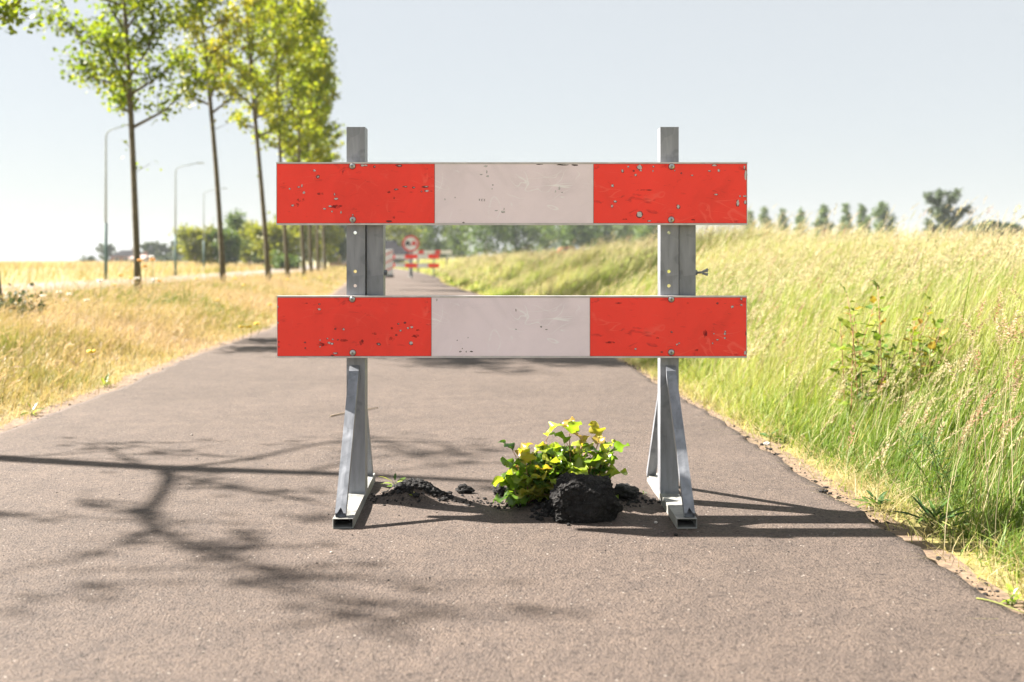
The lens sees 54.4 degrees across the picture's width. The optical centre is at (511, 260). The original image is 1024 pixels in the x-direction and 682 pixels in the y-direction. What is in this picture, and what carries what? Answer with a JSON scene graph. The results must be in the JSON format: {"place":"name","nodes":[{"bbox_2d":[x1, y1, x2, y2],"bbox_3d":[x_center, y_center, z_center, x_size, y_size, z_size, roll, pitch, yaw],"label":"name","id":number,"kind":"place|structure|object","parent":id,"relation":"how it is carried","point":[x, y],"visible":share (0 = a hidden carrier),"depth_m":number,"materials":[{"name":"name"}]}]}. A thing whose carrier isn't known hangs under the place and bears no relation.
{"place":"outdoors","nodes":[
{"label":"outdoors","id":0,"kind":"place"},
{"bbox_2d":[1,265,327,296],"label":"road","id":1,"kind":"structure","parent":0,"point":[202,275],"depth_m":35.35,"materials":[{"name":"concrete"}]},
{"bbox_2d":[0,264,356,427],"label":"verge grass","id":2,"kind":"structure","parent":0,"point":[78,325],"depth_m":9.72,"materials":[{"name":"plant"}]},
{"bbox_2d":[0,268,1023,681],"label":"path","id":3,"kind":"structure","parent":0,"point":[108,572],"depth_m":2.63,"materials":[{"name":"grey asphalt"}]},
{"bbox_2d":[330,407,377,416],"bbox_3d":[-0.807,0.771,5.099,0.011,0.010,0.347,0,0,34],"label":"twig","id":4,"kind":"object","parent":3,"relation":"on","point":[344,412],"visible":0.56,"depth_m":5.01,"materials":[{"name":"brown wood"}]},
{"bbox_2d":[386,249,393,276],"bbox_3d":[-5.837,0.116,47.000,0.500,1.320,0.400,0,0,-9],"label":"beacon panel","id":5,"kind":"object","parent":3,"relation":"on","point":[389,260],"visible":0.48,"depth_m":46.99,"materials":[{"name":"plastic"}]},
{"bbox_2d":[380,473,406,486],"bbox_3d":[-0.392,0.746,3.358,0.113,0.054,0.106,0,0,0],"label":"seedling","id":6,"kind":"object","parent":3,"relation":"on","point":[399,480],"visible":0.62,"depth_m":3.37,"materials":[{"name":"green plant"}]},
{"bbox_2d":[393,253,409,276],"bbox_3d":[-5.528,0.191,49.000,1.500,1.170,0.600,0,0,-20],"label":"road barricade","id":7,"kind":"object","parent":3,"relation":"on","point":[399,257],"visible":0.41,"depth_m":48.96,"materials":[{"name":"metal"}]},
{"bbox_2d":[402,235,418,276],"bbox_3d":[-4.882,-0.181,48.025,0.810,2.114,0.084,0,0,-6],"label":"round sign","id":8,"kind":"object","parent":3,"relation":"on","point":[410,243],"visible":0.96,"depth_m":47.99,"materials":[{"name":"white metal"}]},
{"bbox_2d":[407,252,438,277],"bbox_3d":[-4.113,0.191,46.000,1.500,1.170,0.600,0,0,0],"label":"road barricade","id":9,"kind":"object","parent":3,"relation":"on","point":[412,256],"visible":1,"depth_m":45.94,"materials":[{"name":"metal"}]},
{"bbox_2d":[413,250,451,272],"bbox_3d":[-4.961,0.060,62.000,2.449,1.460,0.080,0,0,5],"label":"boom barrier","id":10,"kind":"object","parent":3,"relation":"on","point":[446,252],"visible":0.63,"depth_m":61.96,"materials":[{"name":"metal"}]},
{"bbox_2d":[455,483,474,493],"bbox_3d":[-0.157,0.759,3.319,0.068,0.033,0.049,0,0,0],"label":"asphalt lump","id":11,"kind":"object","parent":3,"relation":"on","point":[464,488],"visible":0.98,"depth_m":3.31,"materials":[{"name":"black asphalt"}]},
{"bbox_2d":[492,483,506,495],"bbox_3d":[-0.038,0.754,3.277,0.056,0.042,0.054,0,0,0],"label":"asphalt lump","id":12,"kind":"object","parent":3,"relation":"on","point":[500,490],"visible":0.59,"depth_m":3.26,"materials":[{"name":"black asphalt"}]},
{"bbox_2d":[276,127,747,528],"bbox_3d":[-0.001,0.173,3.194,1.500,1.206,0.622,0,0,0],"label":"road barricade","id":13,"kind":"object","parent":3,"relation":"on","point":[362,322],"visible":1,"depth_m":3.17,"materials":[{"name":"wood"}]},
{"bbox_2d":[492,439,575,507],"bbox_3d":[0.080,0.680,3.172,0.275,0.216,0.254,0,0,-37],"label":"poplar sapling","id":14,"kind":"object","parent":3,"relation":"on","point":[523,482],"visible":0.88,"depth_m":3.11,"materials":[{"name":"green plant"}]},
{"bbox_2d":[527,416,629,497],"bbox_3d":[0.213,0.647,3.202,0.337,0.289,0.255,0,0,0],"label":"poplar sapling","id":15,"kind":"object","parent":3,"relation":"on","point":[600,460],"visible":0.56,"depth_m":3.18,"materials":[{"name":"green plant"}]},
{"bbox_2d":[548,472,622,523],"bbox_3d":[0.217,0.712,2.999,0.226,0.139,0.147,2,3,-7],"label":"asphalt block","id":16,"kind":"object","parent":3,"relation":"on","point":[582,498],"depth_m":2.95,"materials":[{"name":"black asphalt"}]},
{"bbox_2d":[614,483,638,499],"bbox_3d":[0.367,0.748,3.227,0.094,0.046,0.104,0,0,0],"label":"asphalt lump","id":17,"kind":"object","parent":3,"relation":"on","point":[625,491],"visible":0.84,"depth_m":3.20,"materials":[{"name":"black asphalt"}]},
{"bbox_2d":[976,597,1023,612],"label":"straw","id":18,"kind":"object","parent":3,"relation":"on","point":[998,603],"visible":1,"depth_m":2.24,"materials":[{"name":"yellow plant"}]},
{"bbox_2d":[0,215,1023,635],"bbox_3d":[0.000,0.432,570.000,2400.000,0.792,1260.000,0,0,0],"label":"ground","id":19,"kind":"structure","parent":0,"point":[976,567],"depth_m":4.84,"materials":[{"name":"green plant"}]},
{"bbox_2d":[0,282,47,319],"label":"bush","id":20,"kind":"object","parent":19,"relation":"on","point":[19,300],"visible":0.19,"depth_m":10.10,"materials":[{"name":"green plant"}]},
{"bbox_2d":[0,0,77,301],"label":"poplar tree","id":21,"kind":"object","parent":19,"relation":"on","point":[8,8],"visible":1,"depth_m":10.26,"materials":[{"name":"green plant"}]},
{"bbox_2d":[78,254,98,261],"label":"bush","id":22,"kind":"object","parent":19,"relation":"on","point":[90,258],"visible":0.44,"depth_m":234.63,"materials":[{"name":"green plant"}]},
{"bbox_2d":[87,349,95,370],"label":"wildflower","id":23,"kind":"object","parent":19,"relation":"on","point":[91,351],"visible":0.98,"depth_m":6.99,"materials":[{"name":"yellow plant"}]},
{"bbox_2d":[95,243,116,261],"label":"broadleaf tree","id":24,"kind":"object","parent":19,"relation":"on","point":[101,249],"visible":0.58,"depth_m":234.74,"materials":[{"name":"green plant"}]},
{"bbox_2d":[104,124,134,279],"bbox_3d":[-15.748,-2.261,40.000,1.278,6.483,0.160,0,0,0],"label":"street lamp","id":25,"kind":"object","parent":19,"relation":"on","point":[105,249],"visible":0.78,"depth_m":39.96,"materials":[{"name":"grey metal"}]},
{"bbox_2d":[22,0,228,292],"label":"poplar tree","id":26,"kind":"object","parent":19,"relation":"on","point":[124,96],"visible":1,"depth_m":18.42,"materials":[{"name":"green plant"}]},
{"bbox_2d":[110,247,142,261],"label":"farmhouse","id":27,"kind":"object","parent":19,"relation":"on","point":[122,255],"visible":0.56,"depth_m":215.46,"materials":[{"name":"brick"}]},
{"bbox_2d":[0,260,273,284],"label":"field grass","id":28,"kind":"structure","parent":19,"relation":"on","point":[183,267],"depth_m":60.12,"materials":[{"name":"plant"}]},
{"bbox_2d":[127,252,155,261],"bbox_3d":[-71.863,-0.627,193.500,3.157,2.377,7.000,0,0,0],"label":"farmhouse","id":29,"kind":"object","parent":19,"relation":"on","point":[145,256],"visible":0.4,"depth_m":191.86,"materials":[{"name":"tile"}]},
{"bbox_2d":[140,240,163,259],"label":"broadleaf tree","id":30,"kind":"object","parent":19,"relation":"on","point":[147,246],"visible":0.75,"depth_m":224.43,"materials":[{"name":"green plant"}]},
{"bbox_2d":[152,243,172,258],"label":"broadleaf tree","id":31,"kind":"object","parent":19,"relation":"on","point":[166,249],"visible":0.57,"depth_m":229.09,"materials":[{"name":"green plant"}]},
{"bbox_2d":[156,254,188,261],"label":"bush","id":32,"kind":"object","parent":19,"relation":"on","point":[164,259],"visible":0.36,"depth_m":214.50,"materials":[{"name":"green plant"}]},
{"bbox_2d":[0,282,346,431],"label":"sand strip","id":33,"kind":"object","parent":19,"relation":"on","point":[22,421],"visible":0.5,"depth_m":6.29,"materials":[{"name":"beige sand"}]},
{"bbox_2d":[20,402,43,415],"bbox_3d":[-2.453,0.763,5.109,0.103,0.073,0.125,0,0,25],"label":"weed","id":34,"kind":"object","parent":33,"relation":"on","point":[31,410],"visible":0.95,"depth_m":5.10,"materials":[{"name":"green plant"}]},
{"bbox_2d":[99,373,113,386],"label":"weed","id":35,"kind":"object","parent":33,"relation":"on","point":[106,378],"visible":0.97,"depth_m":6.27,"materials":[{"name":"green plant"}]},
{"bbox_2d":[166,240,184,260],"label":"broadleaf tree","id":36,"kind":"object","parent":19,"relation":"on","point":[172,245],"visible":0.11,"depth_m":219.30,"materials":[{"name":"green plant"}]},
{"bbox_2d":[174,162,203,275],"bbox_3d":[-17.506,-2.168,54.000,1.630,6.368,0.160,0,0,0],"label":"street lamp","id":37,"kind":"object","parent":19,"relation":"on","point":[175,253],"visible":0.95,"depth_m":53.96,"materials":[{"name":"grey metal"}]},
{"bbox_2d":[169,222,215,263],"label":"broadleaf tree","id":38,"kind":"object","parent":19,"relation":"on","point":[190,249],"visible":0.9,"depth_m":99.38,"materials":[{"name":"green plant"}]},
{"bbox_2d":[192,229,218,263],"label":"broadleaf tree","id":39,"kind":"object","parent":19,"relation":"on","point":[212,253],"visible":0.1,"depth_m":103.67,"materials":[{"name":"green plant"}]},
{"bbox_2d":[157,0,257,284],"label":"poplar tree","id":40,"kind":"object","parent":19,"relation":"on","point":[222,39],"visible":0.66,"depth_m":23.04,"materials":[{"name":"green plant"}]},
{"bbox_2d":[203,188,227,269],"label":"street lamp","id":41,"kind":"object","parent":19,"relation":"on","point":[203,231],"visible":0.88,"depth_m":74.96,"materials":[{"name":"grey metal"}]},
{"bbox_2d":[204,227,245,264],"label":"broadleaf tree","id":42,"kind":"object","parent":19,"relation":"on","point":[233,243],"visible":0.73,"depth_m":99.48,"materials":[{"name":"green plant"}]},
{"bbox_2d":[217,208,250,263],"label":"broadleaf tree","id":43,"kind":"object","parent":19,"relation":"on","point":[235,220],"visible":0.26,"depth_m":111.54,"materials":[{"name":"green plant"}]},
{"bbox_2d":[237,221,255,265],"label":"broadleaf tree","id":44,"kind":"object","parent":19,"relation":"on","point":[246,254],"visible":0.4,"depth_m":107.34,"materials":[{"name":"green plant"}]},
{"bbox_2d":[244,239,275,264],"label":"broadleaf tree","id":45,"kind":"object","parent":19,"relation":"on","point":[256,259],"visible":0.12,"depth_m":94.73,"materials":[{"name":"green plant"}]},
{"bbox_2d":[195,0,324,280],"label":"poplar tree","id":46,"kind":"object","parent":19,"relation":"on","point":[281,48],"visible":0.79,"depth_m":27.91,"materials":[{"name":"green plant"}]},
{"bbox_2d":[245,218,300,265],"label":"broadleaf tree","id":47,"kind":"object","parent":19,"relation":"on","point":[275,237],"visible":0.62,"depth_m":89.32,"materials":[{"name":"green plant"}]},
{"bbox_2d":[263,250,301,269],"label":"bush","id":48,"kind":"object","parent":19,"relation":"on","point":[278,259],"visible":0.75,"depth_m":84.71,"materials":[{"name":"green plant"}]},
{"bbox_2d":[235,0,337,278],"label":"poplar tree","id":49,"kind":"object","parent":19,"relation":"on","point":[319,55],"visible":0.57,"depth_m":32.94,"materials":[{"name":"green plant"}]},
{"bbox_2d":[257,0,336,274],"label":"poplar tree","id":50,"kind":"object","parent":19,"relation":"on","point":[311,78],"visible":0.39,"depth_m":39.01,"materials":[{"name":"green plant"}]},
{"bbox_2d":[267,211,331,264],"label":"broadleaf tree","id":51,"kind":"object","parent":19,"relation":"on","point":[297,253],"visible":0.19,"depth_m":94.70,"materials":[{"name":"green plant"}]},
{"bbox_2d":[285,0,341,272],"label":"poplar tree","id":52,"kind":"object","parent":19,"relation":"on","point":[317,96],"visible":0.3,"depth_m":43.91,"materials":[{"name":"green plant"}]},
{"bbox_2d":[291,16,344,271],"bbox_3d":[-9.803,-6.204,50.026,2.865,14.112,2.991,0,0,-19],"label":"poplar tree","id":53,"kind":"object","parent":19,"relation":"on","point":[327,135],"visible":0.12,"depth_m":49.89,"materials":[{"name":"green plant"}]},
{"bbox_2d":[290,78,346,269],"bbox_3d":[-10.909,-6.157,56.031,2.888,14.023,2.968,0,0,30],"label":"poplar tree","id":54,"kind":"object","parent":19,"relation":"on","point":[338,134],"visible":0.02,"depth_m":56.00,"materials":[{"name":"green plant"}]},
{"bbox_2d":[299,225,346,267],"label":"broadleaf tree","id":55,"kind":"object","parent":19,"relation":"on","point":[332,238],"visible":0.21,"depth_m":99.62,"materials":[{"name":"green plant"}]},
{"bbox_2d":[325,225,346,265],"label":"broadleaf tree","id":56,"kind":"object","parent":19,"relation":"on","point":[343,247],"visible":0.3,"depth_m":124.56,"materials":[{"name":"green plant"}]},
{"bbox_2d":[330,240,398,265],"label":"farmhouse","id":57,"kind":"object","parent":19,"relation":"on","point":[391,244],"visible":0.13,"depth_m":152.19,"materials":[{"name":"brick"}]},
{"bbox_2d":[393,245,408,262],"bbox_3d":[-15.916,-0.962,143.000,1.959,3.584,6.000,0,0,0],"label":"farmhouse","id":58,"kind":"object","parent":19,"relation":"on","point":[399,250],"visible":0.38,"depth_m":140.92,"materials":[{"name":"tile"}]},
{"bbox_2d":[386,225,427,259],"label":"broadleaf tree","id":59,"kind":"object","parent":19,"relation":"on","point":[402,231],"visible":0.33,"depth_m":158.79,"materials":[{"name":"green plant"}]},
{"bbox_2d":[407,225,454,260],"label":"broadleaf tree","id":60,"kind":"object","parent":19,"relation":"on","point":[431,239],"visible":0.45,"depth_m":167.00,"materials":[{"name":"green plant"}]},
{"bbox_2d":[440,225,474,259],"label":"broadleaf tree","id":61,"kind":"object","parent":19,"relation":"on","point":[451,236],"visible":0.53,"depth_m":174.73,"materials":[{"name":"green plant"}]},
{"bbox_2d":[454,225,525,258],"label":"broadleaf tree","id":62,"kind":"object","parent":19,"relation":"on","point":[482,235],"visible":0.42,"depth_m":158.37,"materials":[{"name":"green plant"}]},
{"bbox_2d":[492,225,547,257],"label":"broadleaf tree","id":63,"kind":"object","parent":19,"relation":"on","point":[529,229],"visible":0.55,"depth_m":166.93,"materials":[{"name":"green plant"}]},
{"bbox_2d":[523,225,564,253],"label":"broadleaf tree","id":64,"kind":"object","parent":19,"relation":"on","point":[545,243],"visible":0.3,"depth_m":175.35,"materials":[{"name":"green plant"}]},
{"bbox_2d":[557,247,576,253],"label":"parked car","id":65,"kind":"object","parent":19,"relation":"on","point":[566,248],"visible":0.06,"depth_m":119.17,"materials":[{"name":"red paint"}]},
{"bbox_2d":[540,225,604,249],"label":"broadleaf tree","id":66,"kind":"object","parent":19,"relation":"on","point":[572,232],"visible":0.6,"depth_m":158.70,"materials":[{"name":"green plant"}]},
{"bbox_2d":[578,225,622,248],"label":"broadleaf tree","id":67,"kind":"object","parent":19,"relation":"on","point":[602,232],"visible":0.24,"depth_m":166.38,"materials":[{"name":"green plant"}]},
{"bbox_2d":[611,225,639,248],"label":"broadleaf tree","id":68,"kind":"object","parent":19,"relation":"on","point":[620,229],"visible":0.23,"depth_m":174.15,"materials":[{"name":"green plant"}]},
{"bbox_2d":[627,225,669,247],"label":"broadleaf tree","id":69,"kind":"object","parent":19,"relation":"on","point":[642,229],"visible":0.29,"depth_m":158.12,"materials":[{"name":"green plant"}]},
{"bbox_2d":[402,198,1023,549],"bbox_3d":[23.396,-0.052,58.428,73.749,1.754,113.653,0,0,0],"label":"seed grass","id":70,"kind":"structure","parent":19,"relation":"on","point":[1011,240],"depth_m":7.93,"materials":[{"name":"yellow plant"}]},
{"bbox_2d":[743,210,753,233],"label":"poplar tree","id":71,"kind":"object","parent":19,"relation":"on","point":[750,212],"visible":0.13,"depth_m":214.72,"materials":[{"name":"green plant"}]},
{"bbox_2d":[757,206,774,239],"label":"poplar tree","id":72,"kind":"object","parent":19,"relation":"on","point":[764,211],"visible":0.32,"depth_m":209.62,"materials":[{"name":"green plant"}]},
{"bbox_2d":[759,429,785,442],"bbox_3d":[1.177,0.782,4.462,0.117,0.066,0.123,0,0,0],"label":"weed","id":73,"kind":"object","parent":19,"relation":"on","point":[765,435],"visible":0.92,"depth_m":4.46,"materials":[{"name":"green plant"}]},
{"bbox_2d":[776,208,789,242],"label":"poplar tree","id":74,"kind":"object","parent":19,"relation":"on","point":[783,218],"visible":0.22,"depth_m":204.48,"materials":[{"name":"green plant"}]},
{"bbox_2d":[793,206,808,243],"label":"poplar tree","id":75,"kind":"object","parent":19,"relation":"on","point":[799,217],"visible":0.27,"depth_m":199.66,"materials":[{"name":"green plant"}]},
{"bbox_2d":[810,203,835,240],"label":"poplar tree","id":76,"kind":"object","parent":19,"relation":"on","point":[823,218],"visible":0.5,"depth_m":194.59,"materials":[{"name":"green plant"}]},
{"bbox_2d":[836,203,853,238],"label":"poplar tree","id":77,"kind":"object","parent":19,"relation":"on","point":[848,215],"visible":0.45,"depth_m":189.61,"materials":[{"name":"green plant"}]},
{"bbox_2d":[855,203,871,237],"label":"poplar tree","id":78,"kind":"object","parent":19,"relation":"on","point":[862,209],"visible":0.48,"depth_m":184.70,"materials":[{"name":"green plant"}]},
{"bbox_2d":[869,201,897,243],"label":"poplar tree","id":79,"kind":"object","parent":19,"relation":"on","point":[880,211],"visible":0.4,"depth_m":179.52,"materials":[{"name":"green plant"}]},
{"bbox_2d":[828,280,952,418],"bbox_3d":[1.749,0.440,4.617,0.570,0.706,0.444,0,0,0],"label":"leafy shrub","id":80,"kind":"object","parent":19,"relation":"on","point":[854,348],"visible":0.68,"depth_m":4.57,"materials":[{"name":"green plant"}]},
{"bbox_2d":[890,426,965,512],"bbox_3d":[1.333,0.672,3.173,0.255,0.281,0.227,0,0,0],"label":"wiry plant","id":81,"kind":"object","parent":19,"relation":"on","point":[938,472],"visible":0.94,"depth_m":3.19,"materials":[{"name":"green plant"}]},
{"bbox_2d":[890,495,968,531],"bbox_3d":[1.264,0.771,3.002,0.195,0.108,0.244,0,0,-11],"label":"weed","id":82,"kind":"object","parent":19,"relation":"on","point":[927,510],"visible":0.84,"depth_m":3.00,"materials":[{"name":"green plant"}]},
{"bbox_2d":[921,512,965,534],"bbox_3d":[1.272,0.772,2.938,0.006,0.008,0.244,0,0,-5],"label":"straw","id":83,"kind":"object","parent":19,"relation":"on","point":[943,522],"visible":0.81,"depth_m":2.94,"materials":[{"name":"yellow plant"}]},
{"bbox_2d":[922,187,975,242],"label":"oak tree","id":84,"kind":"object","parent":19,"relation":"on","point":[942,212],"visible":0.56,"depth_m":134.14,"materials":[{"name":"green plant"}]},
{"bbox_2d":[964,220,1022,242],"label":"hedge","id":85,"kind":"object","parent":19,"relation":"on","point":[1014,225],"visible":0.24,"depth_m":111.26,"materials":[{"name":"green plant"}]},
{"bbox_2d":[0,0,1023,260],"label":"sky","id":86,"kind":"structure","parent":0,"point":[868,103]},
{"bbox_2d":[440,281,1023,615],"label":"sand strip","id":87,"kind":"object","parent":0,"point":[928,551],"visible":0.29,"depth_m":3.09,"materials":[{"name":"beige sand"}]},
{"bbox_2d":[3,360,1023,677],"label":"asphalt crumbs","id":88,"kind":"object","parent":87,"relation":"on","point":[407,486],"visible":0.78,"depth_m":3.19,"materials":[{"name":"black asphalt"}]},
{"bbox_2d":[852,490,894,509],"bbox_3d":[1.171,0.781,3.243,0.141,0.067,0.120,0,0,-9],"label":"weed","id":89,"kind":"object","parent":87,"relation":"on","point":[880,500],"visible":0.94,"depth_m":3.25,"materials":[{"name":"green plant"}]},
{"bbox_2d":[1000,583,1023,606],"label":"weed","id":90,"kind":"object","parent":87,"relation":"on","point":[1011,599],"visible":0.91,"depth_m":2.34,"materials":[{"name":"green plant"}]}
]}

